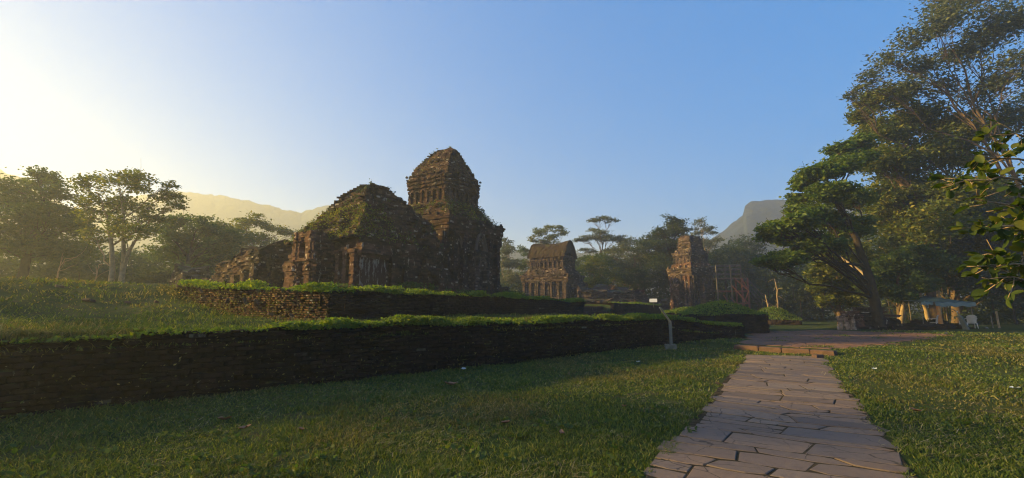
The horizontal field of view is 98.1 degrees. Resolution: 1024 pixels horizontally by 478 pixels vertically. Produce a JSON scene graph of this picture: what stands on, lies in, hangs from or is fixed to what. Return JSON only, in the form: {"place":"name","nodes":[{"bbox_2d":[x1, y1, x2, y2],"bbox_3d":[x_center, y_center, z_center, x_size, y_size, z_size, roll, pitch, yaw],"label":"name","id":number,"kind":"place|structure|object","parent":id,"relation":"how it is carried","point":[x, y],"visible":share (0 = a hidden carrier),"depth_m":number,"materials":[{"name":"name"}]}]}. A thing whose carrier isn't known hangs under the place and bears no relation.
{"place":"outdoors","nodes":[
{"label":"outdoors","id":0,"kind":"place"},
{"bbox_2d":[0,169,143,279],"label":"hill","id":1,"kind":"structure","parent":0,"point":[104,243],"depth_m":234.42,"materials":[{"name":"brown plant"}]},
{"bbox_2d":[85,191,330,266],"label":"hill","id":2,"kind":"structure","parent":0,"point":[225,208],"depth_m":338.15,"materials":[{"name":"brown plant"}]},
{"bbox_2d":[0,276,746,351],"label":"terrace ground","id":3,"kind":"structure","parent":0,"point":[97,304],"depth_m":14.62,"materials":[{"name":"green plant"}]},
{"bbox_2d":[0,165,108,277],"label":"hazy tree","id":4,"kind":"object","parent":3,"relation":"on","point":[30,241],"visible":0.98,"depth_m":33.95,"materials":[{"name":"green plant"}]},
{"bbox_2d":[56,247,86,278],"bbox_3d":[-28.822,1.631,29.142,1.701,2.407,0.478,2,-9,-11],"label":"bare sapling","id":5,"kind":"object","parent":3,"relation":"on","point":[59,268],"visible":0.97,"depth_m":29.01,"materials":[{"name":"brown plant"}]},
{"bbox_2d":[82,298,95,301],"bbox_3d":[-14.033,2.032,14.741,0.340,0.080,0.200,-1,-28,14],"label":"broken brick","id":6,"kind":"object","parent":3,"relation":"on","point":[88,300],"visible":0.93,"depth_m":14.67,"materials":[{"name":"brick"}]},
{"bbox_2d":[88,262,109,280],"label":"bare sapling","id":7,"kind":"object","parent":3,"relation":"on","point":[97,270],"visible":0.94,"depth_m":29.03,"materials":[{"name":"brown plant"}]},
{"bbox_2d":[66,166,191,282],"bbox_3d":[-26.233,-1.095,30.625,8.167,9.112,5.929,-5,-10,32],"label":"spreading tree","id":8,"kind":"object","parent":3,"relation":"on","point":[144,208],"visible":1,"depth_m":30.41,"materials":[{"name":"green plant"}]},
{"bbox_2d":[153,283,319,320],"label":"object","id":9,"kind":"object","parent":3,"relation":"on","point":[171,289],"visible":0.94,"depth_m":15.52,"materials":[{"name":"brown stone"}]},
{"bbox_2d":[180,283,345,320],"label":"retaining wall","id":10,"kind":"structure","parent":3,"relation":"on","point":[286,303],"depth_m":14.52,"materials":[{"name":"stone"}]},
{"bbox_2d":[226,210,301,246],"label":"feathery tree","id":11,"kind":"object","parent":3,"relation":"on","point":[245,223],"visible":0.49,"depth_m":48.43,"materials":[{"name":"green plant"}]},
{"bbox_2d":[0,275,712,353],"bbox_3d":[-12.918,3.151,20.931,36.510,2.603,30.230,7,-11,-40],"label":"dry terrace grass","id":12,"kind":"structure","parent":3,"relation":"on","point":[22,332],"depth_m":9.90,"materials":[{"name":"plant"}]},
{"bbox_2d":[319,289,584,320],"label":"retaining wall","id":13,"kind":"structure","parent":3,"relation":"on","point":[363,305],"depth_m":16.64,"materials":[{"name":"brick"}]},
{"bbox_2d":[0,311,1023,477],"bbox_3d":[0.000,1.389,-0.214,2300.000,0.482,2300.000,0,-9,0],"label":"ground","id":14,"kind":"structure","parent":0,"point":[819,323],"depth_m":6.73,"materials":[{"name":"green plant"}]},
{"bbox_2d":[218,416,231,419],"bbox_3d":[-4.010,2.497,6.208,0.195,0.054,0.118,-3,-9,21],"label":"dead leaf","id":15,"kind":"object","parent":14,"relation":"on","point":[223,418],"visible":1,"depth_m":6.19,"materials":[{"name":"brown plant"}]},
{"bbox_2d":[0,322,666,420],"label":"wall weeds","id":16,"kind":"object","parent":14,"relation":"on","point":[294,365],"depth_m":8.81,"materials":[{"name":"green plant"}]},
{"bbox_2d":[0,318,744,418],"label":"retaining wall","id":17,"kind":"structure","parent":14,"relation":"on","point":[101,373],"depth_m":8.93,"materials":[{"name":"brick"}]},
{"bbox_2d":[0,312,741,343],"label":"grass","id":18,"kind":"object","parent":17,"relation":"on","point":[348,323],"visible":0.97,"depth_m":10.99,"materials":[{"name":"green plant"}]},
{"bbox_2d":[92,264,830,318],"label":"shrubbery","id":19,"kind":"object","parent":14,"relation":"on","point":[657,290],"visible":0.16,"depth_m":50.65,"materials":[{"name":"green plant"}]},
{"bbox_2d":[138,211,249,267],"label":"hazy tree","id":20,"kind":"object","parent":19,"relation":"on","point":[192,252],"visible":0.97,"depth_m":40.54,"materials":[{"name":"green plant"}]},
{"bbox_2d":[37,339,1023,477],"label":"grass clippings","id":21,"kind":"object","parent":14,"relation":"on","point":[611,430],"depth_m":6.32,"materials":[{"name":"plant"}]},
{"bbox_2d":[585,302,661,315],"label":"retaining wall","id":22,"kind":"structure","parent":14,"relation":"on","point":[620,309],"depth_m":37.73,"materials":[{"name":"brick"}]},
{"bbox_2d":[500,235,832,317],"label":"woodland","id":23,"kind":"object","parent":14,"relation":"on","point":[733,251],"visible":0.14,"depth_m":58.69,"materials":[{"name":"green plant"}]},
{"bbox_2d":[659,307,676,349],"bbox_3d":[6.158,3.535,17.580,0.556,1.667,0.600,-2,-9,14],"label":"post","id":24,"kind":"object","parent":14,"relation":"on","point":[670,345],"visible":0.89,"depth_m":17.41,"materials":[{"name":"metal"}]},
{"bbox_2d":[661,306,690,314],"bbox_3d":[14.380,6.091,35.392,4.828,1.525,3.214,-3,-9,21],"label":"grassy mound","id":25,"kind":"object","parent":14,"relation":"on","point":[673,311],"visible":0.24,"depth_m":35.12,"materials":[{"name":"plant"}]},
{"bbox_2d":[666,235,715,309],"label":"brick tower","id":26,"kind":"structure","parent":14,"relation":"on","point":[690,272],"depth_m":48.71,"materials":[{"name":"brick"}]},
{"bbox_2d":[689,216,724,257],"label":"feathery tree","id":27,"kind":"object","parent":14,"relation":"on","point":[706,242],"visible":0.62,"depth_m":66.06,"materials":[{"name":"green plant"}]},
{"bbox_2d":[675,299,769,333],"bbox_3d":[13.512,5.094,29.106,5.136,2.284,3.964,-1,-9,9],"label":"grassy mound","id":28,"kind":"object","parent":14,"relation":"on","point":[753,321],"visible":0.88,"depth_m":27.58,"materials":[{"name":"plant"}]},
{"bbox_2d":[708,233,771,288],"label":"dense tree","id":29,"kind":"object","parent":14,"relation":"on","point":[757,245],"visible":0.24,"depth_m":61.72,"materials":[{"name":"green plant"}]},
{"bbox_2d":[710,265,771,308],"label":"scaffold","id":30,"kind":"object","parent":14,"relation":"on","point":[744,286],"visible":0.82,"depth_m":47.21,"materials":[{"name":"metal"}]},
{"bbox_2d":[770,279,782,306],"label":"vine covered tree","id":31,"kind":"object","parent":14,"relation":"on","point":[777,296],"visible":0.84,"depth_m":43.58,"materials":[{"name":"brown plant"}]},
{"bbox_2d":[757,305,802,324],"bbox_3d":[21.910,6.535,37.479,4.313,1.883,3.482,-5,-10,31],"label":"grassy mound","id":32,"kind":"object","parent":14,"relation":"on","point":[778,316],"visible":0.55,"depth_m":36.18,"materials":[{"name":"plant"}]},
{"bbox_2d":[734,344,836,355],"bbox_3d":[9.728,4.030,16.037,0.333,0.233,3.323,7,-11,-37],"label":"step","id":33,"kind":"object","parent":14,"relation":"on","point":[782,350],"visible":0.64,"depth_m":15.86,"materials":[{"name":"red stone"}]},
{"bbox_2d":[748,132,888,329],"bbox_3d":[19.349,-0.737,27.565,11.345,12.865,5.552,3,-9,-20],"label":"tiered tree","id":34,"kind":"object","parent":14,"relation":"on","point":[841,225],"visible":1,"depth_m":26.74,"materials":[{"name":"green plant"}]},
{"bbox_2d":[835,316,843,329],"bbox_3d":[19.652,5.026,26.626,0.330,0.862,0.351,0,-9,0],"label":"standing stone","id":35,"kind":"object","parent":14,"relation":"on","point":[840,324],"visible":0.99,"depth_m":26.55,"materials":[{"name":"grey stone"}]},
{"bbox_2d":[801,237,885,323],"bbox_3d":[24.755,2.977,33.106,7.544,7.196,4.575,3,-9,-19],"label":"dense tree","id":36,"kind":"object","parent":14,"relation":"on","point":[822,273],"visible":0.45,"depth_m":32.40,"materials":[{"name":"green plant"}]},
{"bbox_2d":[841,313,849,329],"bbox_3d":[19.892,4.927,26.439,0.280,1.002,0.373,0,-9,0],"label":"standing stone","id":37,"kind":"object","parent":14,"relation":"on","point":[846,324],"visible":0.98,"depth_m":26.37,"materials":[{"name":"grey stone"}]},
{"bbox_2d":[840,255,862,274],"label":"tree trunk","id":38,"kind":"object","parent":14,"relation":"on","point":[859,270],"visible":0.08,"depth_m":29.67,"materials":[{"name":"brown plant"}]},
{"bbox_2d":[840,311,865,326],"bbox_3d":[20.304,4.743,26.526,1.015,0.932,0.953,-2,-9,10],"label":"brick heap","id":39,"kind":"object","parent":14,"relation":"on","point":[858,318],"visible":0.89,"depth_m":26.20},
{"bbox_2d":[849,317,856,329],"bbox_3d":[20.099,4.931,26.268,0.354,0.942,0.383,0,-9,0],"label":"standing stone","id":40,"kind":"object","parent":14,"relation":"on","point":[852,324],"visible":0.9,"depth_m":26.14,"materials":[{"name":"grey stone"}]},
{"bbox_2d":[852,307,893,328],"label":"brick pier","id":41,"kind":"structure","parent":14,"relation":"on","point":[868,318],"depth_m":26.68,"materials":[{"name":"brick"}]},
{"bbox_2d":[747,218,1023,324],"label":"woodland","id":42,"kind":"object","parent":14,"relation":"on","point":[987,310],"visible":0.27,"depth_m":40.08,"materials":[{"name":"green plant"}]},
{"bbox_2d":[873,253,929,319],"bbox_3d":[27.658,3.390,32.297,0.833,6.200,5.158,0,-9,0],"label":"tree trunk","id":43,"kind":"object","parent":14,"relation":"on","point":[926,312],"visible":0.24,"depth_m":29.62,"materials":[{"name":"brown plant"}]},
{"bbox_2d":[899,302,904,323],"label":"tree trunk","id":44,"kind":"object","parent":14,"relation":"on","point":[901,318],"visible":0.37,"depth_m":28.59,"materials":[{"name":"brown wood"}]},
{"bbox_2d":[850,241,968,318],"bbox_3d":[26.071,3.082,29.340,7.468,5.841,4.361,0,-9,0],"label":"dense tree","id":45,"kind":"object","parent":14,"relation":"on","point":[905,265],"visible":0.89,"depth_m":28.84,"materials":[{"name":"green plant"}]},
{"bbox_2d":[879,247,941,313],"bbox_3d":[29.152,3.365,32.775,0.491,6.345,5.279,-1,-9,5],"label":"tree trunk","id":46,"kind":"object","parent":14,"relation":"on","point":[938,293],"visible":0.17,"depth_m":30.12,"materials":[{"name":"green plant"}]},
{"bbox_2d":[878,314,974,329],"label":"ruined wall","id":47,"kind":"structure","parent":14,"relation":"on","point":[914,324],"depth_m":25.96,"materials":[{"name":"brick"}]},
{"bbox_2d":[843,77,1017,317],"bbox_3d":[31.093,-3.055,32.559,12.318,18.964,8.904,0,-9,0],"label":"yellow green tree","id":48,"kind":"object","parent":14,"relation":"on","point":[914,195],"visible":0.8,"depth_m":32.55,"materials":[{"name":"green plant"}]},
{"bbox_2d":[839,0,1023,242],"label":"tall airy tree","id":49,"kind":"object","parent":14,"relation":"on","point":[944,17],"visible":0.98,"depth_m":31.80,"materials":[{"name":"green plant"}]},
{"bbox_2d":[927,315,938,323],"bbox_3d":[25.408,5.011,26.719,0.554,0.912,0.575,4,-10,-25],"label":"plastic chair","id":50,"kind":"object","parent":14,"relation":"on","point":[936,318],"visible":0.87,"depth_m":26.52,"materials":[{"name":"white plastic"}]},
{"bbox_2d":[903,296,975,327],"bbox_3d":[26.080,4.561,27.348,3.180,2.127,1.954,0,-9,0],"label":"tarp shelter","id":51,"kind":"object","parent":14,"relation":"on","point":[928,300],"visible":0.97,"depth_m":26.61,"materials":[{"name":"blue fabric"}]},
{"bbox_2d":[865,173,1023,322],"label":"dense tree","id":52,"kind":"object","parent":14,"relation":"on","point":[977,243],"visible":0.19,"depth_m":34.45,"materials":[{"name":"green plant"}]},
{"bbox_2d":[958,314,969,329],"bbox_3d":[25.803,4.834,25.350,0.461,1.101,0.334,4,-10,-26],"label":"leaning slab","id":53,"kind":"object","parent":14,"relation":"on","point":[963,323],"depth_m":25.32,"materials":[{"name":"stone"}]},
{"bbox_2d":[964,315,978,328],"bbox_3d":[27.186,4.951,26.325,0.554,0.912,0.575,-5,-10,30],"label":"plastic chair","id":54,"kind":"object","parent":14,"relation":"on","point":[971,319],"visible":0.77,"depth_m":26.18,"materials":[{"name":"white plastic"}]},
{"bbox_2d":[927,119,1023,308],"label":"broad leaved tree","id":55,"kind":"object","parent":14,"relation":"on","point":[981,166],"visible":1,"depth_m":4.45,"materials":[{"name":"green plant"}]},
{"bbox_2d":[995,311,999,327],"bbox_3d":[28.626,4.878,26.163,0.116,1.224,0.113,-7,-11,40],"label":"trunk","id":56,"kind":"object","parent":14,"relation":"on","point":[997,319],"visible":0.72,"depth_m":26.16,"materials":[{"name":"grey"}]},
{"bbox_2d":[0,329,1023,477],"bbox_3d":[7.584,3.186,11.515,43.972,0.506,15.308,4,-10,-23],"label":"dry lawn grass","id":57,"kind":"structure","parent":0,"point":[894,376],"depth_m":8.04,"materials":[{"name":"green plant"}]},
{"bbox_2d":[0,0,1023,252],"label":"sky","id":58,"kind":"structure","parent":0,"point":[566,113],"materials":[{"name":"blue"}]},
{"bbox_2d":[500,249,662,295],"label":"hill","id":59,"kind":"structure","parent":0,"point":[516,255],"depth_m":319.63,"materials":[{"name":"green plant"}]},
{"bbox_2d":[585,304,610,313],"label":"terrace ground","id":60,"kind":"structure","parent":0,"point":[606,307],"depth_m":34.58,"materials":[{"name":"green plant"}]},
{"bbox_2d":[0,234,281,283],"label":"woodland","id":61,"kind":"object","parent":60,"relation":"on","point":[83,271],"visible":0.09,"depth_m":40.81,"materials":[{"name":"green plant"}]},
{"bbox_2d":[191,220,259,267],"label":"feathery tree","id":62,"kind":"object","parent":61,"relation":"on","point":[235,229],"visible":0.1,"depth_m":45.89,"materials":[{"name":"green plant"}]},
{"bbox_2d":[500,237,522,286],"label":"slender tree","id":63,"kind":"object","parent":60,"relation":"on","point":[505,258],"visible":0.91,"depth_m":59.47,"materials":[{"name":"green plant"}]},
{"bbox_2d":[515,244,529,281],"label":"slender tree","id":64,"kind":"object","parent":60,"relation":"on","point":[523,250],"visible":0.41,"depth_m":63.04,"materials":[{"name":"green plant"}]},
{"bbox_2d":[527,224,569,243],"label":"feathery tree","id":65,"kind":"object","parent":60,"relation":"on","point":[543,231],"visible":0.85,"depth_m":64.77,"materials":[{"name":"green plant"}]},
{"bbox_2d":[519,240,587,298],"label":"saddle roof temple","id":66,"kind":"structure","parent":60,"relation":"on","point":[552,272],"depth_m":46.58,"materials":[{"name":"brown brick"}]},
{"bbox_2d":[584,300,602,302],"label":"ruined wall","id":67,"kind":"structure","parent":60,"relation":"on","point":[599,301],"depth_m":38.61,"materials":[{"name":"grey brick"}]},
{"bbox_2d":[576,251,613,287],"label":"leafy bush","id":68,"kind":"object","parent":60,"relation":"on","point":[583,259],"visible":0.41,"depth_m":55.83,"materials":[{"name":"green plant"}]},
{"bbox_2d":[583,306,608,315],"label":"brick stairs","id":69,"kind":"structure","parent":60,"relation":"on","point":[592,310],"depth_m":32.35,"materials":[{"name":"brick"}]},
{"bbox_2d":[572,215,627,275],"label":"umbrella tree","id":70,"kind":"object","parent":60,"relation":"on","point":[602,232],"visible":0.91,"depth_m":60.48,"materials":[{"name":"green plant"}]},
{"bbox_2d":[579,256,628,287],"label":"leafy bush","id":71,"kind":"object","parent":60,"relation":"on","point":[605,273],"visible":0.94,"depth_m":49.82,"materials":[{"name":"green plant"}]},
{"bbox_2d":[576,284,635,303],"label":"ruined wall","id":72,"kind":"structure","parent":60,"relation":"on","point":[603,293],"depth_m":44.12,"materials":[{"name":"grey brick"}]},
{"bbox_2d":[609,283,644,293],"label":"ruined wall","id":73,"kind":"structure","parent":60,"relation":"on","point":[612,287],"depth_m":53.63,"materials":[{"name":"red brick"}]},
{"bbox_2d":[598,236,664,289],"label":"broad tree","id":74,"kind":"object","parent":60,"relation":"on","point":[627,264],"visible":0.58,"depth_m":56.79,"materials":[{"name":"green plant"}]},
{"bbox_2d":[607,301,661,305],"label":"grass","id":75,"kind":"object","parent":60,"relation":"on","point":[638,302],"visible":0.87,"depth_m":40.21,"materials":[{"name":"green plant"}]},
{"bbox_2d":[633,291,670,310],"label":"ruined wall","id":76,"kind":"structure","parent":60,"relation":"on","point":[640,296],"depth_m":47.54,"materials":[{"name":"grey stone"}]},
{"bbox_2d":[626,213,706,284],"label":"dense tree","id":77,"kind":"object","parent":60,"relation":"on","point":[660,256],"visible":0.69,"depth_m":54.34,"materials":[{"name":"green plant"}]},
{"bbox_2d":[643,355,917,477],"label":"path","id":78,"kind":"structure","parent":0,"point":[705,437],"depth_m":5.75,"materials":[{"name":"grey stone"}]},
{"bbox_2d":[811,354,823,357],"bbox_3d":[9.703,3.721,14.106,0.300,0.110,0.180,3,-9,-17],"label":"loose brick","id":79,"kind":"object","parent":78,"relation":"on","point":[817,355],"visible":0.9,"depth_m":14.04,"materials":[{"name":"red stone"}]},
{"bbox_2d":[663,199,981,310],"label":"mountain","id":80,"kind":"structure","parent":0,"point":[752,216],"depth_m":239.88,"materials":[{"name":"grey plant"}]},
{"bbox_2d":[739,330,956,348],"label":"paving","id":81,"kind":"structure","parent":0,"point":[800,339],"depth_m":20.39,"materials":[{"name":"grey stone"}]},
{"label":"upper terrace ground","id":82,"kind":"structure","parent":0,"visible":0},
{"bbox_2d":[168,263,210,284],"bbox_3d":[-20.943,2.725,29.537,5.074,2.296,2.418,-5,-10,31],"label":"brick ruin","id":83,"kind":"object","parent":82,"relation":"on","point":[183,272],"visible":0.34,"depth_m":29.52,"materials":[{"name":"brown brick"}]},
{"bbox_2d":[209,239,292,286],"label":"ruined hall","id":84,"kind":"structure","parent":82,"relation":"on","point":[262,263],"depth_m":24.66,"materials":[{"name":"brick"}]},
{"bbox_2d":[172,278,348,292],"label":"grass","id":85,"kind":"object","parent":82,"relation":"on","point":[310,286],"visible":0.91,"depth_m":15.34,"materials":[{"name":"green plant"}]},
{"bbox_2d":[282,178,457,293],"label":"brick temple","id":86,"kind":"structure","parent":82,"relation":"on","point":[362,235],"depth_m":20.93,"materials":[{"name":"brick"}]},
{"bbox_2d":[333,281,531,295],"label":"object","id":87,"kind":"object","parent":82,"relation":"on","point":[410,284],"visible":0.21,"depth_m":21.14,"materials":[{"name":"green plant"}]},
{"bbox_2d":[321,284,586,302],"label":"grass","id":88,"kind":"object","parent":82,"relation":"on","point":[394,290],"visible":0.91,"depth_m":17.14,"materials":[{"name":"green plant"}]},
{"bbox_2d":[405,146,505,294],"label":"brick tower","id":89,"kind":"structure","parent":82,"relation":"on","point":[443,187],"depth_m":27.63,"materials":[{"name":"brick"}]},
{"bbox_2d":[467,250,491,294],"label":"false door","id":90,"kind":"structure","parent":89,"relation":"in","point":[478,277],"depth_m":26.74,"materials":[{"name":"grey brick"}]},
{"bbox_2d":[499,286,509,291],"bbox_3d":[-0.328,3.922,29.749,2.011,1.496,1.752,-5,-10,31],"label":"brick ruin","id":91,"kind":"object","parent":82,"relation":"on","point":[506,288],"visible":0.09,"depth_m":29.82,"materials":[{"name":"brown brick"}]}
]}

